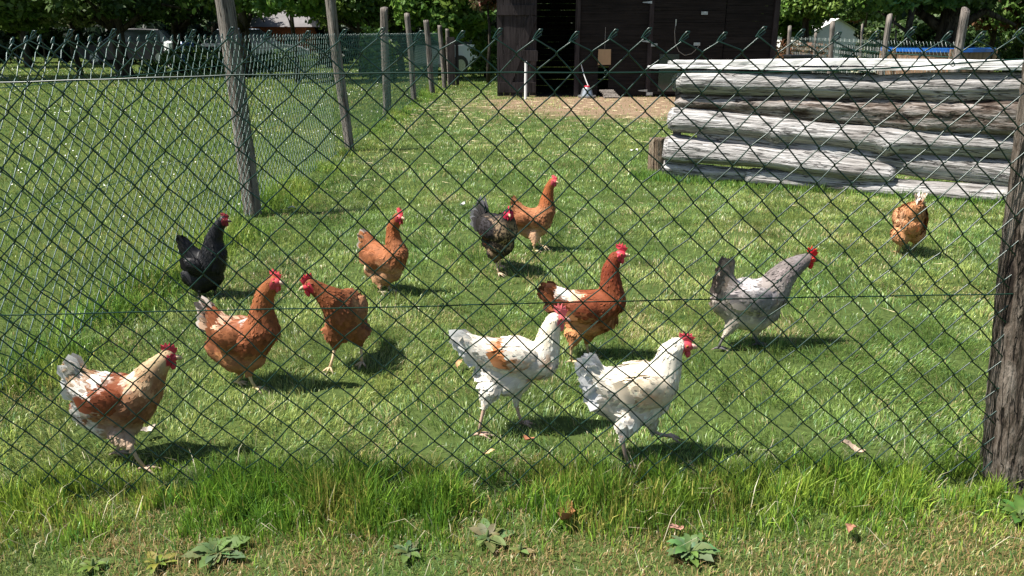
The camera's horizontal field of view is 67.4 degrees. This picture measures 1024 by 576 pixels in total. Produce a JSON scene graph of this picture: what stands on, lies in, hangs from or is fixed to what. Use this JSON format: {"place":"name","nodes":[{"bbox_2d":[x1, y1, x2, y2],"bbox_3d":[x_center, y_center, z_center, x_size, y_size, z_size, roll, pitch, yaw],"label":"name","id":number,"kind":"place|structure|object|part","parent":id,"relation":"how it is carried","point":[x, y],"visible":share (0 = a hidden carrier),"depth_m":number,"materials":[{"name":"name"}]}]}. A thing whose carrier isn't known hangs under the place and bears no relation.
{"place":"outdoors","nodes":[
{"label":"outdoors","id":0,"kind":"place"},
{"bbox_2d":[0,54,1001,394],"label":"meadow grass","id":1,"kind":"structure","parent":0,"point":[10,76],"depth_m":9.24,"materials":[{"name":"green plant"}]},
{"bbox_2d":[0,53,1023,575],"bbox_3d":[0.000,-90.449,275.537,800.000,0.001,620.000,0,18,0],"label":"ground","id":2,"kind":"structure","parent":0,"point":[690,417],"depth_m":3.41,"materials":[{"name":"green plant"}]},
{"bbox_2d":[0,0,54,34],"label":"tree","id":3,"kind":"object","parent":2,"relation":"on","point":[12,18],"visible":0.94,"depth_m":21.54,"materials":[{"name":"green plant"}]},
{"bbox_2d":[0,19,75,66],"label":"tree","id":4,"kind":"object","parent":2,"relation":"on","point":[26,59],"visible":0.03,"depth_m":29.57,"materials":[{"name":"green plant"}]},
{"bbox_2d":[15,1,122,75],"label":"tree","id":5,"kind":"object","parent":2,"relation":"on","point":[77,22],"visible":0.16,"depth_m":23.13,"materials":[{"name":"green plant"}]},
{"bbox_2d":[77,556,110,572],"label":"weed","id":6,"kind":"object","parent":2,"relation":"on","point":[93,562],"visible":1,"depth_m":1.95,"materials":[{"name":"green plant"}]},
{"bbox_2d":[28,0,199,77],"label":"tree","id":7,"kind":"object","parent":2,"relation":"on","point":[114,11],"visible":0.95,"depth_m":22.25,"materials":[{"name":"green plant"}]},
{"bbox_2d":[57,342,182,474],"bbox_3d":[-1.202,0.359,2.387,0.359,0.396,0.180,3,19,8],"label":"chicken","id":8,"kind":"object","parent":2,"relation":"on","point":[149,384],"visible":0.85,"depth_m":2.34},
{"bbox_2d":[77,28,171,64],"bbox_3d":[-16.075,-10.203,32.436,4.030,1.450,1.800,-3,19,-9],"label":"parked car","id":9,"kind":"object","parent":2,"relation":"on","point":[135,33],"visible":0.37,"depth_m":31.77,"materials":[{"name":"black"}]},
{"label":"windows","id":10,"kind":"part","parent":9,"relation":"part of","materials":[{"name":"black glass"}]},
{"bbox_2d":[140,424,155,431],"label":"dry leaf","id":11,"kind":"object","parent":2,"relation":"on","point":[148,428],"visible":0.74,"depth_m":2.58,"materials":[{"name":"white plant"}]},
{"bbox_2d":[144,551,177,573],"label":"weed","id":12,"kind":"object","parent":2,"relation":"on","point":[155,557],"visible":0.96,"depth_m":1.97,"materials":[{"name":"plant"}]},
{"bbox_2d":[164,41,171,67],"bbox_3d":[-12.659,-8.730,28.713,0.620,1.010,0.620,0,18,0],"label":"barrel","id":13,"kind":"object","parent":2,"relation":"on","point":[166,44],"visible":0.1,"depth_m":28.35,"materials":[{"name":"white paint"}]},
{"bbox_2d":[121,0,217,72],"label":"tree","id":14,"kind":"object","parent":2,"relation":"on","point":[179,26],"visible":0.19,"depth_m":25.51,"materials":[{"name":"green plant"}]},
{"bbox_2d":[138,43,224,73],"bbox_3d":[-10.862,-7.678,25.905,3.150,1.148,3.368,16,24,39],"label":"bush","id":15,"kind":"object","parent":2,"relation":"on","point":[153,65],"visible":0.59,"depth_m":25.30,"materials":[{"name":"green plant"}]},
{"bbox_2d":[181,42,193,70],"bbox_3d":[-11.573,-8.256,27.290,0.620,1.010,0.620,0,18,0],"label":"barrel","id":16,"kind":"object","parent":2,"relation":"on","point":[192,45],"visible":0.11,"depth_m":27.01,"materials":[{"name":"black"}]},
{"bbox_2d":[2,69,377,216],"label":"daisy flowers","id":17,"kind":"object","parent":2,"relation":"on","point":[177,115],"visible":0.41,"depth_m":11.38,"materials":[{"name":"white plant"}]},
{"bbox_2d":[176,212,231,298],"bbox_3d":[-1.550,-0.170,3.902,0.300,0.443,0.163,1,18,3],"label":"chicken","id":18,"kind":"object","parent":2,"relation":"on","point":[203,257],"visible":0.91,"depth_m":3.86},
{"bbox_2d":[194,46,222,69],"bbox_3d":[-10.345,-8.344,27.860,2.510,0.803,1.200,-4,19,-11],"label":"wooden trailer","id":19,"kind":"object","parent":2,"relation":"on","point":[213,47],"visible":0.13,"depth_m":27.29,"materials":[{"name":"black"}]},
{"bbox_2d":[159,2,264,33],"bbox_3d":[-11.658,-11.165,29.938,4.642,4.980,3.982,0,18,0],"label":"tree","id":20,"kind":"object","parent":2,"relation":"on","point":[212,28],"visible":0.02,"depth_m":30.23,"materials":[{"name":"green plant"}]},
{"bbox_2d":[181,534,249,567],"bbox_3d":[-0.768,0.690,2.003,0.174,0.045,0.122,-9,20,-24],"label":"weed","id":21,"kind":"object","parent":2,"relation":"on","point":[206,550],"visible":0.99,"depth_m":1.99,"materials":[{"name":"green plant"}]},
{"bbox_2d":[0,0,449,390],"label":"chain link fence","id":22,"kind":"object","parent":2,"relation":"on","point":[233,58],"visible":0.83,"depth_m":5.25,"materials":[{"name":"teal metal"}]},
{"bbox_2d":[0,83,450,480],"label":"tussock grass","id":23,"kind":"structure","parent":2,"relation":"on","point":[297,188],"depth_m":3.96,"materials":[{"name":"green plant"}]},
{"bbox_2d":[174,0,284,77],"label":"tree","id":24,"kind":"object","parent":2,"relation":"on","point":[243,8],"visible":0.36,"depth_m":22.54,"materials":[{"name":"green plant"}]},
{"bbox_2d":[194,268,283,392],"bbox_3d":[-1.006,0.148,2.879,0.384,0.486,0.168,5,19,13],"label":"chicken","id":25,"kind":"object","parent":2,"relation":"on","point":[244,352],"visible":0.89,"depth_m":2.84},
{"bbox_2d":[0,16,496,63],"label":"hedge","id":26,"kind":"object","parent":2,"relation":"on","point":[95,32],"visible":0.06,"depth_m":33.09,"materials":[{"name":"green plant"}]},
{"bbox_2d":[201,28,308,58],"bbox_3d":[-10.009,-9.414,30.070,4.030,1.450,1.800,-5,19,-14],"label":"parked car","id":27,"kind":"object","parent":2,"relation":"on","point":[259,32],"visible":0.23,"depth_m":29.38,"materials":[{"name":"grey paint"}]},
{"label":"windows","id":28,"kind":"part","parent":27,"relation":"part of","materials":[{"name":"black glass"}]},
{"bbox_2d":[252,48,319,71],"bbox_3d":[-8.190,-7.926,26.973,2.712,1.003,2.509,0,18,0],"label":"bush","id":29,"kind":"object","parent":2,"relation":"on","point":[273,61],"visible":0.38,"depth_m":26.41,"materials":[{"name":"green plant"}]},
{"bbox_2d":[249,10,325,63],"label":"outbuilding","id":30,"kind":"structure","parent":2,"relation":"on","point":[278,24],"depth_m":31.32,"materials":[{"name":"grey wood"}]},
{"bbox_2d":[284,35,298,45],"bbox_3d":[-9.019,-10.093,31.395,0.560,0.500,0.042,0,18,0],"label":"window","id":31,"kind":"structure","parent":30,"relation":"in","point":[285,36],"depth_m":31.36,"materials":[{"name":"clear glass"}]},
{"bbox_2d":[243,0,338,82],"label":"tree","id":32,"kind":"object","parent":2,"relation":"on","point":[298,8],"visible":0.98,"depth_m":19.92,"materials":[{"name":"green plant"}]},
{"bbox_2d":[299,11,332,67],"bbox_3d":[-7.035,-11.027,29.043,4.549,5.289,4.025,0,18,0],"label":"tree","id":33,"kind":"object","parent":2,"relation":"on","point":[325,39],"depth_m":29.43,"materials":[{"name":"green plant"}]},
{"bbox_2d":[299,272,371,374],"bbox_3d":[-0.662,0.100,3.098,0.196,0.439,0.408,6,19,16],"label":"chicken","id":34,"kind":"object","parent":2,"relation":"on","point":[344,322],"visible":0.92,"depth_m":2.98},
{"bbox_2d":[304,0,401,75],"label":"tree","id":35,"kind":"object","parent":2,"relation":"on","point":[360,13],"visible":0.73,"depth_m":22.88,"materials":[{"name":"green plant"}]},
{"bbox_2d":[357,24,399,80],"bbox_3d":[-3.749,-6.550,21.506,1.173,1.586,1.253,15,24,38],"label":"bush","id":36,"kind":"object","parent":2,"relation":"on","point":[368,30],"visible":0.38,"depth_m":21.28,"materials":[{"name":"green plant"}]},
{"bbox_2d":[357,207,408,294],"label":"chicken","id":37,"kind":"object","parent":2,"relation":"on","point":[374,254],"visible":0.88,"depth_m":3.93},
{"bbox_2d":[371,20,422,71],"bbox_3d":[-3.826,-9.556,25.382,3.155,4.812,3.487,0,18,0],"label":"tree","id":38,"kind":"object","parent":2,"relation":"on","point":[399,30],"visible":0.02,"depth_m":25.56,"materials":[{"name":"green plant"}]},
{"bbox_2d":[393,540,420,562],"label":"weed","id":39,"kind":"object","parent":2,"relation":"on","point":[406,550],"visible":0.98,"depth_m":2.00,"materials":[{"name":"green plant"}]},
{"bbox_2d":[390,0,496,78],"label":"tree","id":40,"kind":"object","parent":2,"relation":"on","point":[455,17],"visible":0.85,"depth_m":20.78,"materials":[{"name":"green plant"}]},
{"bbox_2d":[447,37,458,85],"bbox_3d":[-1.490,-5.726,19.479,0.277,1.218,0.152,0,18,0],"label":"gate post","id":41,"kind":"object","parent":2,"relation":"on","point":[452,52],"visible":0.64,"depth_m":19.39,"materials":[{"name":"grey wood"}]},
{"bbox_2d":[414,30,503,71],"bbox_3d":[-1.197,-7.994,25.806,4.030,1.450,1.800,-15,24,-38],"label":"parked car","id":42,"kind":"object","parent":2,"relation":"on","point":[465,58],"visible":0.09,"depth_m":24.59,"materials":[{"name":"white paint"}]},
{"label":"windows","id":43,"kind":"part","parent":42,"relation":"part of","materials":[{"name":"black glass"}]},
{"bbox_2d":[456,359,462,367],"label":"dry leaf","id":44,"kind":"object","parent":2,"relation":"on","point":[459,361],"visible":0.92,"depth_m":3.08,"materials":[{"name":"yellow plant"}]},
{"bbox_2d":[467,26,496,77],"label":"bush","id":45,"kind":"object","parent":2,"relation":"on","point":[480,42],"visible":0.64,"depth_m":22.67,"materials":[{"name":"green plant"}]},
{"bbox_2d":[468,0,496,83],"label":"tree","id":46,"kind":"object","parent":2,"relation":"on","point":[485,4],"visible":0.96,"depth_m":19.79,"materials":[{"name":"green plant"}]},
{"bbox_2d":[469,518,514,552],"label":"weed","id":47,"kind":"object","parent":2,"relation":"on","point":[486,536],"visible":0.99,"depth_m":2.07,"materials":[{"name":"green plant"}]},
{"bbox_2d":[469,194,517,276],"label":"chicken","id":48,"kind":"object","parent":2,"relation":"on","point":[498,237],"visible":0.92,"depth_m":4.22},
{"bbox_2d":[0,406,1013,575],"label":"dead stalks","id":49,"kind":"object","parent":2,"relation":"on","point":[517,485],"visible":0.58,"depth_m":2.18,"materials":[{"name":"brown plant"}]},
{"bbox_2d":[449,303,570,439],"bbox_3d":[-0.007,0.268,2.562,0.402,0.460,0.154,-1,18,-2],"label":"chicken","id":50,"kind":"object","parent":2,"relation":"on","point":[515,351],"visible":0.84,"depth_m":2.51},
{"bbox_2d":[0,26,1023,503],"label":"chain link fence","id":51,"kind":"object","parent":2,"relation":"on","point":[1002,440],"visible":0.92,"depth_m":2.06,"materials":[{"name":"teal metal"}]},
{"bbox_2d":[0,427,1023,575],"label":"long grass","id":52,"kind":"structure","parent":2,"relation":"on","point":[591,489],"depth_m":2.18,"materials":[{"name":"green plant"}]},
{"bbox_2d":[557,501,574,519],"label":"dry leaf","id":53,"kind":"object","parent":52,"relation":"on","point":[565,516],"visible":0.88,"depth_m":2.10,"materials":[{"name":"brown plant"}]},
{"bbox_2d":[16,6,1019,56],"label":"woods","id":54,"kind":"object","parent":2,"relation":"on","point":[903,16],"depth_m":43.21,"materials":[{"name":"green plant"}]},
{"bbox_2d":[509,542,534,554],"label":"weed","id":55,"kind":"object","parent":2,"relation":"on","point":[519,550],"visible":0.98,"depth_m":2.01,"materials":[{"name":"green plant"}]},
{"bbox_2d":[524,61,526,98],"bbox_3d":[0.278,-4.196,15.564,0.062,0.761,0.062,0,18,0],"label":"white pole","id":56,"kind":"object","parent":2,"relation":"on","point":[525,80],"visible":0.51,"depth_m":15.54,"materials":[{"name":"white plastic"}]},
{"bbox_2d":[523,435,533,439],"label":"dry leaf","id":57,"kind":"object","parent":2,"relation":"on","point":[525,437],"visible":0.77,"depth_m":2.52,"materials":[{"name":"plant"}]},
{"bbox_2d":[510,175,558,253],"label":"chicken","id":58,"kind":"object","parent":2,"relation":"on","point":[533,231],"visible":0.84,"depth_m":4.70},
{"bbox_2d":[493,3,575,20],"bbox_3d":[0.705,-11.760,32.000,5.441,4.810,5.451,13,22,34],"label":"tree","id":59,"kind":"object","parent":2,"relation":"on","point":[553,3],"visible":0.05,"depth_m":30.76,"materials":[{"name":"green plant"}]},
{"bbox_2d":[536,242,629,362],"bbox_3d":[0.283,0.055,3.137,0.378,0.500,0.179,1,18,4],"label":"chicken","id":60,"kind":"object","parent":2,"relation":"on","point":[583,318],"visible":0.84,"depth_m":3.10},
{"bbox_2d":[578,85,595,97],"bbox_3d":[1.559,-4.085,15.983,0.380,0.245,0.380,0,18,0],"label":"drinker","id":61,"kind":"object","parent":2,"relation":"on","point":[584,91],"visible":0.81,"depth_m":15.90,"materials":[{"name":"metal"}]},
{"bbox_2d":[599,90,619,97],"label":"pop hole ramp","id":62,"kind":"structure","parent":2,"relation":"on","point":[609,94],"depth_m":15.96,"materials":[{"name":"grey wood"}]},
{"bbox_2d":[258,97,998,415],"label":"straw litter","id":63,"kind":"object","parent":2,"relation":"on","point":[545,130],"visible":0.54,"depth_m":12.18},
{"bbox_2d":[574,332,697,470],"bbox_3d":[0.377,0.337,2.388,0.377,0.438,0.179,0,18,0],"label":"chicken","id":64,"kind":"object","parent":2,"relation":"on","point":[648,380],"visible":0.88,"depth_m":2.33},
{"bbox_2d":[497,0,780,96],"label":"shed","id":65,"kind":"structure","parent":2,"relation":"on","point":[708,23],"depth_m":15.90,"materials":[{"name":"black wood"}]},
{"bbox_2d":[497,0,537,96],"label":"door","id":66,"kind":"structure","parent":65,"relation":"in","point":[520,16],"depth_m":15.86,"materials":[{"name":"black wood"}]},
{"bbox_2d":[598,27,610,64],"bbox_3d":[1.922,-5.003,15.890,0.268,0.744,0.023,0,18,0],"label":"hatch board","id":67,"kind":"object","parent":65,"relation":"hanging from","point":[604,56],"visible":1,"depth_m":15.95,"materials":[{"name":"beige wood"}]},
{"bbox_2d":[638,0,726,94],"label":"door","id":68,"kind":"structure","parent":65,"relation":"in","point":[704,19],"depth_m":15.81,"materials":[{"name":"black wood"}]},
{"bbox_2d":[674,19,699,55],"bbox_3d":[3.602,-5.145,15.775,0.544,0.712,0.029,2,18,5],"label":"hanging cord","id":69,"kind":"object","parent":65,"relation":"hanging from","point":[674,34],"visible":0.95,"depth_m":15.79,"materials":[{"name":"beige fabric"}]},
{"bbox_2d":[647,137,665,171],"bbox_3d":[1.415,-1.281,7.482,0.188,0.369,0.173,10,21,29],"label":"wooden stump","id":70,"kind":"object","parent":2,"relation":"on","point":[655,150],"visible":0.55,"depth_m":7.42,"materials":[{"name":"brown wood"}]},
{"bbox_2d":[666,533,720,567],"bbox_3d":[0.463,0.686,1.999,0.142,0.055,0.125,-6,19,-18],"label":"weed","id":71,"kind":"object","parent":2,"relation":"on","point":[695,547],"visible":0.99,"depth_m":1.99,"materials":[{"name":"green plant"}]},
{"bbox_2d":[709,247,818,351],"bbox_3d":[1.066,0.038,3.273,0.457,0.446,0.183,-1,18,-4],"label":"chicken","id":72,"kind":"object","parent":2,"relation":"on","point":[753,316],"visible":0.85,"depth_m":3.21},
{"bbox_2d":[541,12,1023,54],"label":"hedge","id":73,"kind":"object","parent":2,"relation":"on","point":[924,30],"visible":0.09,"depth_m":35.61,"materials":[{"name":"green plant"}]},
{"bbox_2d":[782,54,814,72],"bbox_3d":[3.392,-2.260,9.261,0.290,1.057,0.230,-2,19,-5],"label":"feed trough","id":74,"kind":"object","parent":2,"relation":"on","point":[804,56],"visible":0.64,"depth_m":9.01,"materials":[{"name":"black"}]},
{"bbox_2d":[774,38,828,72],"bbox_3d":[7.357,-5.953,20.233,1.954,1.292,2.048,0,18,0],"label":"bush","id":75,"kind":"object","parent":2,"relation":"on","point":[796,50],"visible":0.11,"depth_m":19.60,"materials":[{"name":"green plant"}]},
{"bbox_2d":[762,0,853,46],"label":"tree","id":76,"kind":"object","parent":2,"relation":"on","point":[784,23],"visible":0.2,"depth_m":23.14,"materials":[{"name":"green plant"}]},
{"bbox_2d":[781,0,842,44],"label":"tree","id":77,"kind":"object","parent":2,"relation":"on","point":[805,11],"visible":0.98,"depth_m":20.27,"materials":[{"name":"green plant"}]},
{"bbox_2d":[628,167,1006,207],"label":"edge grass","id":78,"kind":"structure","parent":2,"relation":"on","point":[642,174],"depth_m":6.65,"materials":[{"name":"plant"}]},
{"bbox_2d":[777,18,859,57],"bbox_3d":[10.649,-8.468,26.784,2.100,1.732,2.360,-3,19,-8],"label":"garden tent","id":79,"kind":"object","parent":2,"relation":"on","point":[847,30],"visible":0.23,"depth_m":25.65,"materials":[{"name":"white fabric"}]},
{"bbox_2d":[811,57,855,72],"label":"bush","id":80,"kind":"object","parent":2,"relation":"on","point":[836,71],"visible":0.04,"depth_m":19.54,"materials":[{"name":"green plant"}]},
{"bbox_2d":[648,58,1022,202],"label":"log wall","id":81,"kind":"structure","parent":2,"relation":"on","point":[772,111],"depth_m":6.38,"materials":[{"name":"grey wood logs"}]},
{"bbox_2d":[830,14,864,23],"bbox_3d":[13.144,-11.682,30.936,3.656,5.338,3.231,0,18,0],"label":"tree","id":82,"kind":"object","parent":2,"relation":"on","point":[856,21],"visible":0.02,"depth_m":31.14,"materials":[{"name":"green plant"}]},
{"bbox_2d":[841,439,864,452],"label":"dry leaf","id":83,"kind":"object","parent":2,"relation":"on","point":[851,445],"visible":0.79,"depth_m":2.46,"materials":[{"name":"beige plant"}]},
{"bbox_2d":[835,0,903,31],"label":"tree","id":84,"kind":"object","parent":2,"relation":"on","point":[853,12],"visible":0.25,"depth_m":27.87,"materials":[{"name":"green plant"}]},
{"bbox_2d":[838,27,900,71],"bbox_3d":[9.743,-6.367,21.131,1.723,1.582,1.494,0,18,0],"label":"bush","id":85,"kind":"object","parent":2,"relation":"on","point":[868,35],"visible":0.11,"depth_m":20.94,"materials":[{"name":"green plant"}]},
{"bbox_2d":[851,31,902,73],"bbox_3d":[9.104,-5.697,19.109,1.314,1.399,1.339,0,18,0],"label":"bush","id":86,"kind":"object","parent":2,"relation":"on","point":[879,39],"visible":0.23,"depth_m":18.94,"materials":[{"name":"green plant"}]},
{"bbox_2d":[786,7,969,74],"bbox_3d":[5.957,-4.016,13.769,2.341,1.580,12.255,8,20,22],"label":"wire fence","id":87,"kind":"object","parent":2,"relation":"on","point":[962,28],"visible":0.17,"depth_m":9.70,"materials":[{"name":"teal"}]},
{"bbox_2d":[844,0,969,46],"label":"tree","id":88,"kind":"object","parent":2,"relation":"on","point":[889,5],"visible":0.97,"depth_m":17.58,"materials":[{"name":"green plant"}]},
{"bbox_2d":[889,192,928,253],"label":"chicken","id":89,"kind":"object","parent":2,"relation":"on","point":[913,231],"visible":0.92,"depth_m":4.58},
{"bbox_2d":[877,47,997,74],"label":"garden pool","id":90,"kind":"structure","parent":2,"relation":"on","point":[978,53],"depth_m":15.67,"materials":[{"name":"blue plastic"}]},
{"bbox_2d":[906,0,1023,46],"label":"tree","id":91,"kind":"object","parent":2,"relation":"on","point":[947,21],"visible":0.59,"depth_m":19.18,"materials":[{"name":"green plant"}]},
{"bbox_2d":[967,1,1023,47],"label":"tree","id":92,"kind":"object","parent":2,"relation":"on","point":[992,31],"visible":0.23,"depth_m":21.37,"materials":[{"name":"green plant"}]},
{"bbox_2d":[975,28,1023,71],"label":"bush","id":93,"kind":"object","parent":2,"relation":"on","point":[1014,49],"visible":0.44,"depth_m":22.75,"materials":[{"name":"green plant"}]},
{"bbox_2d":[977,0,1023,29],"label":"tree","id":94,"kind":"object","parent":2,"relation":"on","point":[1008,14],"visible":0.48,"depth_m":20.64,"materials":[{"name":"green plant"}]},
{"bbox_2d":[992,494,1023,522],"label":"weed","id":95,"kind":"object","parent":2,"relation":"on","point":[1017,505],"visible":0.98,"depth_m":2.17,"materials":[{"name":"green plant"}]},
{"bbox_2d":[0,476,1023,575],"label":"verge grass","id":96,"kind":"structure","parent":0,"point":[331,556],"depth_m":2.02,"materials":[{"name":"green plant"}]},
{"bbox_2d":[669,523,683,529],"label":"dry leaf","id":97,"kind":"object","parent":96,"relation":"on","point":[672,525],"visible":1,"depth_m":2.06,"materials":[{"name":"beige plant"}]},
{"bbox_2d":[845,523,855,532],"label":"dry leaf","id":98,"kind":"object","parent":96,"relation":"on","point":[849,527],"visible":1,"depth_m":2.05,"materials":[{"name":"plant"}]}
]}

